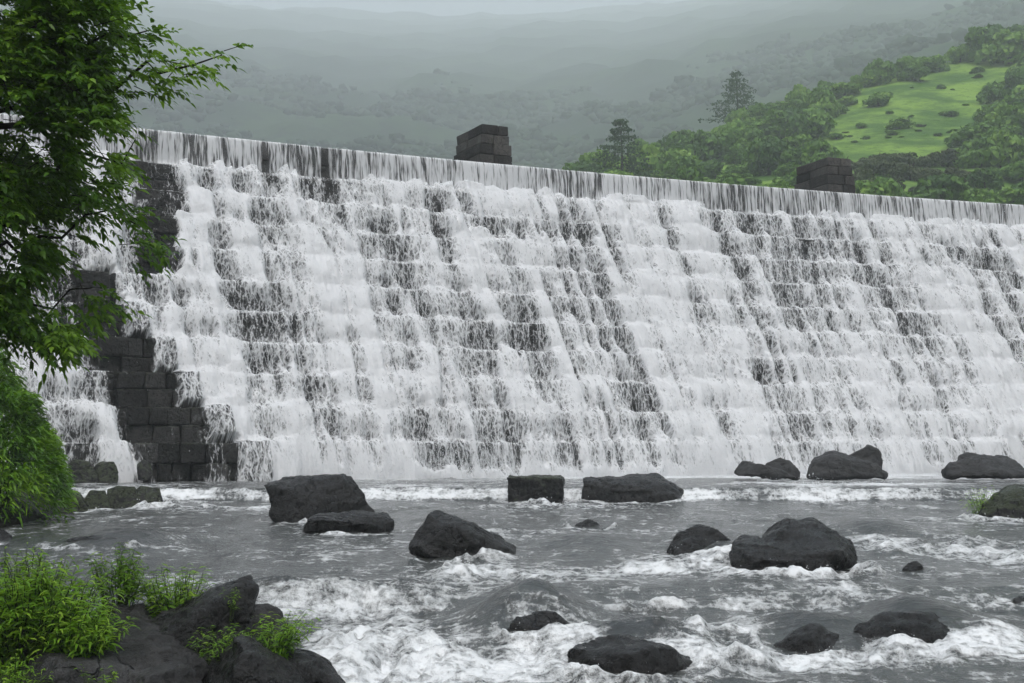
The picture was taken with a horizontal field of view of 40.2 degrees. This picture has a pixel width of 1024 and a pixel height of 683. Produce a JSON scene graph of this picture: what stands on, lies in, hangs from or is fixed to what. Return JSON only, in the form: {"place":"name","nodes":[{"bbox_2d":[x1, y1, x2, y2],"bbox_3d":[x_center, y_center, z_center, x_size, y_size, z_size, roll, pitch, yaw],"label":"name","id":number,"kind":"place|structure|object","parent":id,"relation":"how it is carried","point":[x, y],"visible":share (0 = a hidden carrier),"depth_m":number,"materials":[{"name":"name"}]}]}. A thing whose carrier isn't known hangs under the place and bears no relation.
{"place":"outdoors","nodes":[
{"label":"outdoors","id":0,"kind":"place"},
{"bbox_2d":[0,471,74,682],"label":"riverbank","id":1,"kind":"structure","parent":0,"point":[13,519],"depth_m":27.03,"materials":[{"name":"soil"}]},
{"bbox_2d":[0,347,48,487],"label":"bank shrub","id":2,"kind":"object","parent":1,"relation":"on","point":[10,364],"visible":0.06,"depth_m":31.07,"materials":[{"name":"green plant"}]},
{"bbox_2d":[0,649,53,682],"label":"weed","id":3,"kind":"object","parent":1,"relation":"on","point":[15,665],"visible":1,"depth_m":10.80,"materials":[{"name":"green plant"}]},
{"bbox_2d":[0,351,80,526],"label":"fern bush","id":4,"kind":"object","parent":1,"relation":"on","point":[36,436],"visible":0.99,"depth_m":26.04,"materials":[{"name":"green plant"}]},
{"bbox_2d":[0,542,125,673],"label":"leafy bush","id":5,"kind":"object","parent":1,"relation":"on","point":[24,603],"visible":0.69,"depth_m":11.79,"materials":[{"name":"green plant"}]},
{"bbox_2d":[59,492,88,511],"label":"bank stone","id":6,"kind":"object","parent":1,"relation":"on","point":[83,504],"visible":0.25,"depth_m":29.99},
{"bbox_2d":[20,649,130,682],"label":"boulder","id":7,"kind":"object","parent":1,"relation":"on","point":[62,666],"visible":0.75,"depth_m":11.32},
{"bbox_2d":[27,596,139,658],"bbox_3d":[-3.595,2.452,11.758,0.928,0.629,0.761,-2,-5,22],"label":"leafy bush","id":8,"kind":"object","parent":7,"relation":"on","point":[83,641],"visible":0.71,"depth_m":11.62,"materials":[{"name":"green plant"}]},
{"bbox_2d":[85,490,109,508],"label":"bank stone","id":9,"kind":"object","parent":1,"relation":"on","point":[95,499],"visible":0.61,"depth_m":30.66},
{"bbox_2d":[0,0,253,393],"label":"broadleaf tree","id":10,"kind":"object","parent":1,"relation":"on","point":[62,75],"visible":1,"depth_m":12.59,"materials":[{"name":"green plant"}]},
{"bbox_2d":[97,603,208,681],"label":"boulder","id":11,"kind":"object","parent":1,"relation":"on","point":[146,644],"visible":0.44,"depth_m":12.00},
{"bbox_2d":[80,542,153,617],"bbox_3d":[-3.691,2.227,12.995,0.756,0.723,0.619,0,-4,0],"label":"weed","id":12,"kind":"object","parent":11,"relation":"on","point":[127,580],"visible":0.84,"depth_m":12.93,"materials":[{"name":"green plant"}]},
{"bbox_2d":[137,563,216,617],"bbox_3d":[-3.068,2.349,12.885,0.858,0.621,0.600,0,-4,0],"label":"weed","id":13,"kind":"object","parent":11,"relation":"on","point":[157,606],"visible":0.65,"depth_m":12.81,"materials":[{"name":"green plant"}]},
{"bbox_2d":[151,575,258,653],"bbox_3d":[-2.786,2.452,12.718,0.994,0.648,1.186,0,-4,0],"label":"boulder","id":14,"kind":"object","parent":11,"relation":"on","point":[205,610],"visible":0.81,"depth_m":12.36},
{"bbox_2d":[127,661,202,682],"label":"boulder","id":15,"kind":"object","parent":1,"relation":"on","point":[172,672],"visible":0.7,"depth_m":11.44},
{"bbox_2d":[210,0,686,15],"label":"sky","id":16,"kind":"structure","parent":0,"point":[432,7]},
{"bbox_2d":[0,474,1023,682],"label":"river","id":17,"kind":"structure","parent":0,"point":[386,588],"depth_m":18.38,"materials":[{"name":"liquid"}]},
{"bbox_2d":[68,459,98,483],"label":"bank stone","id":18,"kind":"object","parent":17,"relation":"in","point":[84,471],"visible":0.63,"depth_m":37.38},
{"bbox_2d":[94,461,118,483],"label":"bank stone","id":19,"kind":"object","parent":17,"relation":"in","point":[107,472],"visible":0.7,"depth_m":37.56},
{"bbox_2d":[107,486,138,508],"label":"bank stone","id":20,"kind":"object","parent":17,"relation":"in","point":[122,497],"visible":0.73,"depth_m":31.28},
{"bbox_2d":[137,460,152,480],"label":"bank stone","id":21,"kind":"object","parent":17,"relation":"in","point":[144,471],"visible":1,"depth_m":37.62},
{"bbox_2d":[136,486,162,502],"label":"bank stone","id":22,"kind":"object","parent":17,"relation":"in","point":[149,494],"visible":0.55,"depth_m":31.50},
{"bbox_2d":[204,634,305,682],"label":"boulder","id":23,"kind":"object","parent":17,"relation":"in","point":[246,659],"visible":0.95,"depth_m":11.47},
{"bbox_2d":[186,623,256,664],"bbox_3d":[-2.435,2.561,11.834,0.627,0.343,0.535,0,-4,0],"label":"weed","id":24,"kind":"object","parent":23,"relation":"on","point":[213,652],"visible":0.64,"depth_m":11.82,"materials":[{"name":"green plant"}]},
{"bbox_2d":[246,603,291,647],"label":"boulder","id":25,"kind":"object","parent":17,"relation":"in","point":[265,609],"visible":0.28,"depth_m":13.11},
{"bbox_2d":[283,648,345,682],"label":"boulder","id":26,"kind":"object","parent":17,"relation":"in","point":[312,667],"visible":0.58,"depth_m":11.79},
{"bbox_2d":[241,609,321,659],"bbox_3d":[-1.958,2.512,11.956,0.666,0.440,0.552,-1,-4,14],"label":"weed","id":27,"kind":"object","parent":26,"relation":"on","point":[278,649],"visible":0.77,"depth_m":11.88,"materials":[{"name":"green plant"}]},
{"bbox_2d":[264,474,374,522],"bbox_3d":[-3.960,3.253,28.050,2.138,1.208,1.925,2,-5,-24],"label":"boulder","id":28,"kind":"object","parent":17,"relation":"in","point":[293,499],"visible":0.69,"depth_m":27.36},
{"bbox_2d":[302,510,393,532],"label":"boulder","id":29,"kind":"object","parent":17,"relation":"in","point":[357,521],"visible":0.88,"depth_m":24.39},
{"bbox_2d":[408,510,516,557],"bbox_3d":[-0.729,2.944,20.920,1.595,0.844,1.438,0,-4,0],"label":"boulder","id":30,"kind":"object","parent":17,"relation":"in","point":[439,534],"visible":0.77,"depth_m":20.43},
{"bbox_2d":[0,115,1023,481],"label":"dam","id":31,"kind":"structure","parent":17,"relation":"in","point":[160,431],"depth_m":46.76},
{"bbox_2d":[454,124,511,164],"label":"stone pier","id":32,"kind":"structure","parent":31,"relation":"on","point":[485,143],"depth_m":53.49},
{"bbox_2d":[0,113,1023,483],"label":"waterfall","id":33,"kind":"structure","parent":31,"relation":"on","point":[228,375],"depth_m":48.78,"materials":[{"name":"white liquid"}]},
{"bbox_2d":[3,134,1023,480],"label":"spray","id":34,"kind":"object","parent":33,"relation":"on","point":[433,468],"visible":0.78,"depth_m":46.62,"materials":[{"name":"white liquid"}]},
{"bbox_2d":[794,157,854,193],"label":"stone pier","id":35,"kind":"structure","parent":31,"relation":"on","point":[831,174],"depth_m":59.63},
{"bbox_2d":[507,474,564,502],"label":"block","id":36,"kind":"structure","parent":17,"relation":"in","point":[526,488],"depth_m":33.17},
{"bbox_2d":[507,610,568,630],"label":"boulder","id":37,"kind":"object","parent":17,"relation":"in","point":[537,620],"visible":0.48,"depth_m":14.85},
{"bbox_2d":[87,470,1021,682],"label":"river splash","id":38,"kind":"object","parent":17,"relation":"on","point":[675,546],"visible":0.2,"depth_m":34.14,"materials":[{"name":"white liquid"}]},
{"bbox_2d":[567,634,692,674],"bbox_3d":[1.146,3.099,13.420,1.260,0.537,1.461,0,-4,0],"label":"boulder","id":39,"kind":"object","parent":17,"relation":"in","point":[616,653],"visible":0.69,"depth_m":12.96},
{"bbox_2d":[581,473,683,502],"bbox_3d":[2.930,3.641,34.149,2.542,0.863,1.678,0,-4,0],"label":"boulder","id":40,"kind":"object","parent":17,"relation":"in","point":[649,487],"visible":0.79,"depth_m":33.51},
{"bbox_2d":[666,524,729,554],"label":"boulder","id":41,"kind":"object","parent":17,"relation":"in","point":[696,537],"visible":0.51,"depth_m":20.59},
{"bbox_2d":[734,457,799,480],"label":"boulder","id":42,"kind":"object","parent":17,"relation":"on","point":[778,468],"visible":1,"depth_m":39.98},
{"bbox_2d":[729,517,857,570],"bbox_3d":[3.852,2.887,19.456,1.836,0.854,2.068,0,-4,0],"label":"boulder","id":43,"kind":"object","parent":17,"relation":"in","point":[811,543],"visible":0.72,"depth_m":18.82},
{"bbox_2d":[773,623,838,652],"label":"boulder","id":44,"kind":"object","parent":17,"relation":"in","point":[812,638],"visible":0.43,"depth_m":14.15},
{"bbox_2d":[806,444,887,480],"bbox_3d":[9.711,3.511,40.734,2.629,1.033,2.209,0,-4,0],"label":"boulder","id":45,"kind":"object","parent":17,"relation":"in","point":[866,462],"visible":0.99,"depth_m":39.90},
{"bbox_2d":[853,610,949,642],"bbox_3d":[4.259,3.119,14.818,1.446,0.547,1.379,0,-4,0],"label":"boulder","id":46,"kind":"object","parent":17,"relation":"in","point":[927,627],"visible":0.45,"depth_m":14.45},
{"bbox_2d":[941,452,1023,479],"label":"boulder","id":47,"kind":"object","parent":17,"relation":"on","point":[968,465],"visible":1,"depth_m":40.01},
{"bbox_2d":[978,484,1023,518],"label":"boulder","id":48,"kind":"object","parent":17,"relation":"in","point":[1008,501],"visible":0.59,"depth_m":27.12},
{"bbox_2d":[960,485,997,513],"bbox_3d":[9.276,3.226,27.515,0.835,0.808,0.729,-3,-5,37],"label":"weed","id":49,"kind":"object","parent":48,"relation":"on","point":[978,507],"visible":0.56,"depth_m":27.56,"materials":[{"name":"green plant"}]},
{"bbox_2d":[0,0,1023,169],"bbox_3d":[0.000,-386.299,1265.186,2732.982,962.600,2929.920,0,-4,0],"label":"mountain","id":50,"kind":"structure","parent":0,"point":[639,53],"depth_m":1152.43,"materials":[{"name":"plant"}]},
{"bbox_2d":[1,0,1023,169],"bbox_3d":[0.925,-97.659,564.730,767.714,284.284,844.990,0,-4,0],"label":"forest","id":51,"kind":"object","parent":50,"relation":"on","point":[783,49],"visible":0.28,"depth_m":718.13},
{"bbox_2d":[710,59,1023,191],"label":"hill","id":52,"kind":"structure","parent":0,"point":[926,101],"depth_m":216.02,"materials":[{"name":"green plant"}]},
{"bbox_2d":[561,160,599,171],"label":"hill tree","id":53,"kind":"object","parent":52,"relation":"on","point":[581,166],"visible":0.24,"depth_m":177.92,"materials":[{"name":"green plant"}]},
{"bbox_2d":[578,149,620,165],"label":"hill tree","id":54,"kind":"object","parent":52,"relation":"on","point":[589,157],"visible":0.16,"depth_m":187.74,"materials":[{"name":"green plant"}]},
{"bbox_2d":[583,119,658,176],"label":"conifer","id":55,"kind":"object","parent":52,"relation":"on","point":[614,159],"visible":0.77,"depth_m":162.70,"materials":[{"name":"green plant"}]},
{"bbox_2d":[620,144,665,171],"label":"hill tree","id":56,"kind":"object","parent":52,"relation":"on","point":[654,162],"visible":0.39,"depth_m":182.34,"materials":[{"name":"green plant"}]},
{"bbox_2d":[658,129,689,151],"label":"hill tree","id":57,"kind":"object","parent":52,"relation":"on","point":[672,139],"visible":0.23,"depth_m":205.56,"materials":[{"name":"green plant"}]},
{"bbox_2d":[657,148,702,164],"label":"hill tree","id":58,"kind":"object","parent":52,"relation":"on","point":[672,154],"visible":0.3,"depth_m":180.84,"materials":[{"name":"green plant"}]},
{"bbox_2d":[665,156,704,177],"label":"hill tree","id":59,"kind":"object","parent":52,"relation":"on","point":[681,163],"visible":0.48,"depth_m":165.88,"materials":[{"name":"green plant"}]},
{"bbox_2d":[671,166,705,181],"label":"hill tree","id":60,"kind":"object","parent":52,"relation":"on","point":[690,174],"visible":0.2,"depth_m":135.05,"materials":[{"name":"green plant"}]},
{"bbox_2d":[671,129,726,161],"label":"hill tree","id":61,"kind":"object","parent":52,"relation":"on","point":[699,142],"visible":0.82,"depth_m":194.75,"materials":[{"name":"green plant"}]},
{"bbox_2d":[703,159,724,178],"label":"hill tree","id":62,"kind":"object","parent":52,"relation":"on","point":[713,168],"visible":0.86,"depth_m":173.17,"materials":[{"name":"green plant"}]},
{"bbox_2d":[698,70,757,123],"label":"conifer","id":63,"kind":"object","parent":52,"relation":"on","point":[733,86],"visible":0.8,"depth_m":239.85,"materials":[{"name":"green plant"}]},
{"bbox_2d":[719,164,748,174],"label":"hill tree","id":64,"kind":"object","parent":52,"relation":"on","point":[738,168],"visible":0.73,"depth_m":170.30,"materials":[{"name":"green plant"}]},
{"bbox_2d":[722,143,747,163],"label":"hill tree","id":65,"kind":"object","parent":52,"relation":"on","point":[736,152],"visible":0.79,"depth_m":189.10,"materials":[{"name":"green plant"}]},
{"bbox_2d":[719,119,753,146],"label":"hill tree","id":66,"kind":"object","parent":52,"relation":"on","point":[728,131],"visible":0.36,"depth_m":203.16,"materials":[{"name":"green plant"}]},
{"bbox_2d":[724,106,755,123],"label":"hill tree","id":67,"kind":"object","parent":52,"relation":"on","point":[741,114],"visible":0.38,"depth_m":226.96,"materials":[{"name":"green plant"}]},
{"bbox_2d":[730,125,772,154],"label":"hill tree","id":68,"kind":"object","parent":52,"relation":"on","point":[747,136],"visible":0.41,"depth_m":193.60,"materials":[{"name":"green plant"}]},
{"bbox_2d":[746,102,769,119],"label":"hill tree","id":69,"kind":"object","parent":52,"relation":"on","point":[759,110],"visible":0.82,"depth_m":234.18,"materials":[{"name":"green plant"}]},
{"bbox_2d":[742,136,793,176],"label":"hill tree","id":70,"kind":"object","parent":52,"relation":"on","point":[774,153],"visible":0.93,"depth_m":166.30,"materials":[{"name":"green plant"}]},
{"bbox_2d":[750,119,787,138],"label":"hill tree","id":71,"kind":"object","parent":52,"relation":"on","point":[765,125],"visible":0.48,"depth_m":207.88,"materials":[{"name":"green plant"}]},
{"bbox_2d":[762,107,804,139],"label":"hill tree","id":72,"kind":"object","parent":52,"relation":"on","point":[777,117],"visible":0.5,"depth_m":207.52,"materials":[{"name":"green plant"}]},
{"bbox_2d":[771,161,800,177],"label":"hill tree","id":73,"kind":"object","parent":52,"relation":"on","point":[789,167],"visible":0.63,"depth_m":160.16,"materials":[{"name":"green plant"}]},
{"bbox_2d":[782,134,812,148],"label":"hill tree","id":74,"kind":"object","parent":52,"relation":"on","point":[797,142],"visible":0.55,"depth_m":190.04,"materials":[{"name":"green plant"}]},
{"bbox_2d":[784,84,811,101],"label":"hill tree","id":75,"kind":"object","parent":52,"relation":"on","point":[799,91],"visible":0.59,"depth_m":237.46,"materials":[{"name":"green plant"}]},
{"bbox_2d":[785,108,834,139],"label":"hill tree","id":76,"kind":"object","parent":52,"relation":"on","point":[816,123],"visible":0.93,"depth_m":201.39,"materials":[{"name":"green plant"}]},
{"bbox_2d":[802,88,842,116],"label":"hill tree","id":77,"kind":"object","parent":52,"relation":"on","point":[822,99],"visible":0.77,"depth_m":220.28,"materials":[{"name":"green plant"}]},
{"bbox_2d":[799,136,845,163],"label":"hill tree","id":78,"kind":"object","parent":52,"relation":"on","point":[819,147],"visible":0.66,"depth_m":164.29,"materials":[{"name":"green plant"}]},
{"bbox_2d":[830,81,863,96],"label":"hill tree","id":79,"kind":"object","parent":52,"relation":"on","point":[844,88],"visible":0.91,"depth_m":239.14,"materials":[{"name":"green plant"}]},
{"bbox_2d":[849,73,878,86],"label":"hill tree","id":80,"kind":"object","parent":52,"relation":"on","point":[864,80],"visible":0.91,"depth_m":244.82,"materials":[{"name":"green plant"}]},
{"bbox_2d":[852,168,875,182],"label":"scrub bush","id":81,"kind":"object","parent":52,"relation":"on","point":[865,175],"visible":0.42,"depth_m":148.92,"materials":[{"name":"green plant"}]},
{"bbox_2d":[854,160,896,176],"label":"scrub bush","id":82,"kind":"object","parent":52,"relation":"on","point":[877,166],"visible":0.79,"depth_m":156.83,"materials":[{"name":"green plant"}]},
{"bbox_2d":[862,91,892,106],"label":"meadow bush","id":83,"kind":"object","parent":52,"relation":"on","point":[878,98],"visible":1,"depth_m":223.20,"materials":[{"name":"green plant"}]},
{"bbox_2d":[860,58,898,84],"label":"hill tree","id":84,"kind":"object","parent":52,"relation":"on","point":[880,68],"visible":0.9,"depth_m":244.88,"materials":[{"name":"green plant"}]},
{"bbox_2d":[859,176,902,196],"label":"hill tree","id":85,"kind":"object","parent":52,"relation":"on","point":[887,187],"visible":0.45,"depth_m":125.85,"materials":[{"name":"green plant"}]},
{"bbox_2d":[857,153,909,166],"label":"scrub bush","id":86,"kind":"object","parent":52,"relation":"on","point":[888,157],"visible":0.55,"depth_m":167.01,"materials":[{"name":"green plant"}]},
{"bbox_2d":[884,117,915,129],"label":"meadow bush","id":87,"kind":"object","parent":52,"relation":"on","point":[902,122],"visible":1,"depth_m":203.97,"materials":[{"name":"green plant"}]},
{"bbox_2d":[885,162,930,179],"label":"scrub bush","id":88,"kind":"object","parent":52,"relation":"on","point":[904,171],"visible":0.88,"depth_m":154.34,"materials":[{"name":"green plant"}]},
{"bbox_2d":[895,56,923,77],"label":"hill tree","id":89,"kind":"object","parent":52,"relation":"on","point":[902,62],"visible":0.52,"depth_m":246.66,"materials":[{"name":"green plant"}]},
{"bbox_2d":[897,63,930,80],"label":"meadow bush","id":90,"kind":"object","parent":52,"relation":"on","point":[918,71],"visible":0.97,"depth_m":243.78,"materials":[{"name":"green plant"}]},
{"bbox_2d":[909,152,942,166],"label":"scrub bush","id":91,"kind":"object","parent":52,"relation":"on","point":[924,162],"visible":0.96,"depth_m":168.02,"materials":[{"name":"green plant"}]},
{"bbox_2d":[914,56,945,71],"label":"hill tree","id":92,"kind":"object","parent":52,"relation":"on","point":[930,61],"visible":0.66,"depth_m":250.55,"materials":[{"name":"green plant"}]},
{"bbox_2d":[917,148,959,166],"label":"scrub bush","id":93,"kind":"object","parent":52,"relation":"on","point":[948,156],"visible":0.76,"depth_m":168.16,"materials":[{"name":"green plant"}]},
{"bbox_2d":[912,172,969,200],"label":"hill tree","id":94,"kind":"object","parent":52,"relation":"on","point":[943,186],"visible":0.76,"depth_m":131.72,"materials":[{"name":"green plant"}]},
{"bbox_2d":[944,167,972,182],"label":"scrub bush","id":95,"kind":"object","parent":52,"relation":"on","point":[957,172],"visible":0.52,"depth_m":152.01,"materials":[{"name":"green plant"}]},
{"bbox_2d":[944,43,975,62],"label":"hill tree","id":96,"kind":"object","parent":52,"relation":"on","point":[954,54],"visible":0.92,"depth_m":256.60,"materials":[{"name":"green plant"}]},
{"bbox_2d":[944,122,993,147],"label":"hill tree","id":97,"kind":"object","parent":52,"relation":"on","point":[959,136],"visible":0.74,"depth_m":181.21,"materials":[{"name":"green plant"}]},
{"bbox_2d":[958,188,1001,203],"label":"hill tree","id":98,"kind":"object","parent":52,"relation":"on","point":[987,195],"visible":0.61,"depth_m":130.03,"materials":[{"name":"green plant"}]},
{"bbox_2d":[952,135,1010,168],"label":"hill tree","id":99,"kind":"object","parent":52,"relation":"on","point":[966,159],"visible":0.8,"depth_m":166.65,"materials":[{"name":"green plant"}]},
{"bbox_2d":[957,23,1007,61],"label":"hill tree","id":100,"kind":"object","parent":52,"relation":"on","point":[978,38],"visible":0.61,"depth_m":253.98,"materials":[{"name":"green plant"}]},
{"bbox_2d":[966,166,1003,189],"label":"hill tree","id":101,"kind":"object","parent":52,"relation":"on","point":[985,178],"visible":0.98,"depth_m":150.39,"materials":[{"name":"green plant"}]},
{"bbox_2d":[971,99,1011,124],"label":"hill tree","id":102,"kind":"object","parent":52,"relation":"on","point":[991,111],"visible":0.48,"depth_m":196.40,"materials":[{"name":"green plant"}]},
{"bbox_2d":[975,81,1011,103],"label":"hill tree","id":103,"kind":"object","parent":52,"relation":"on","point":[990,92],"visible":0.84,"depth_m":219.35,"materials":[{"name":"green plant"}]},
{"bbox_2d":[972,28,1023,64],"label":"hill tree","id":104,"kind":"object","parent":52,"relation":"on","point":[1005,46],"visible":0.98,"depth_m":249.21,"materials":[{"name":"green plant"}]},
{"bbox_2d":[973,129,1023,167],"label":"hill tree","id":105,"kind":"object","parent":52,"relation":"on","point":[1011,146],"visible":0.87,"depth_m":165.74,"materials":[{"name":"green plant"}]},
{"bbox_2d":[981,119,1023,133],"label":"hill tree","id":106,"kind":"object","parent":52,"relation":"on","point":[1009,127],"visible":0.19,"depth_m":186.37,"materials":[{"name":"green plant"}]},
{"bbox_2d":[992,161,1023,181],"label":"hill tree","id":107,"kind":"object","parent":52,"relation":"on","point":[1014,171],"visible":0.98,"depth_m":154.60,"materials":[{"name":"green plant"}]},
{"bbox_2d":[995,102,1023,134],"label":"hill tree","id":108,"kind":"object","parent":52,"relation":"on","point":[1012,115],"visible":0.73,"depth_m":190.74,"materials":[{"name":"green plant"}]},
{"bbox_2d":[997,187,1023,204],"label":"hill tree","id":109,"kind":"object","parent":52,"relation":"on","point":[1007,195],"visible":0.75,"depth_m":137.39,"materials":[{"name":"green plant"}]},
{"bbox_2d":[998,66,1023,99],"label":"hill tree","id":110,"kind":"object","parent":52,"relation":"on","point":[1015,78],"visible":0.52,"depth_m":215.67,"materials":[{"name":"green plant"}]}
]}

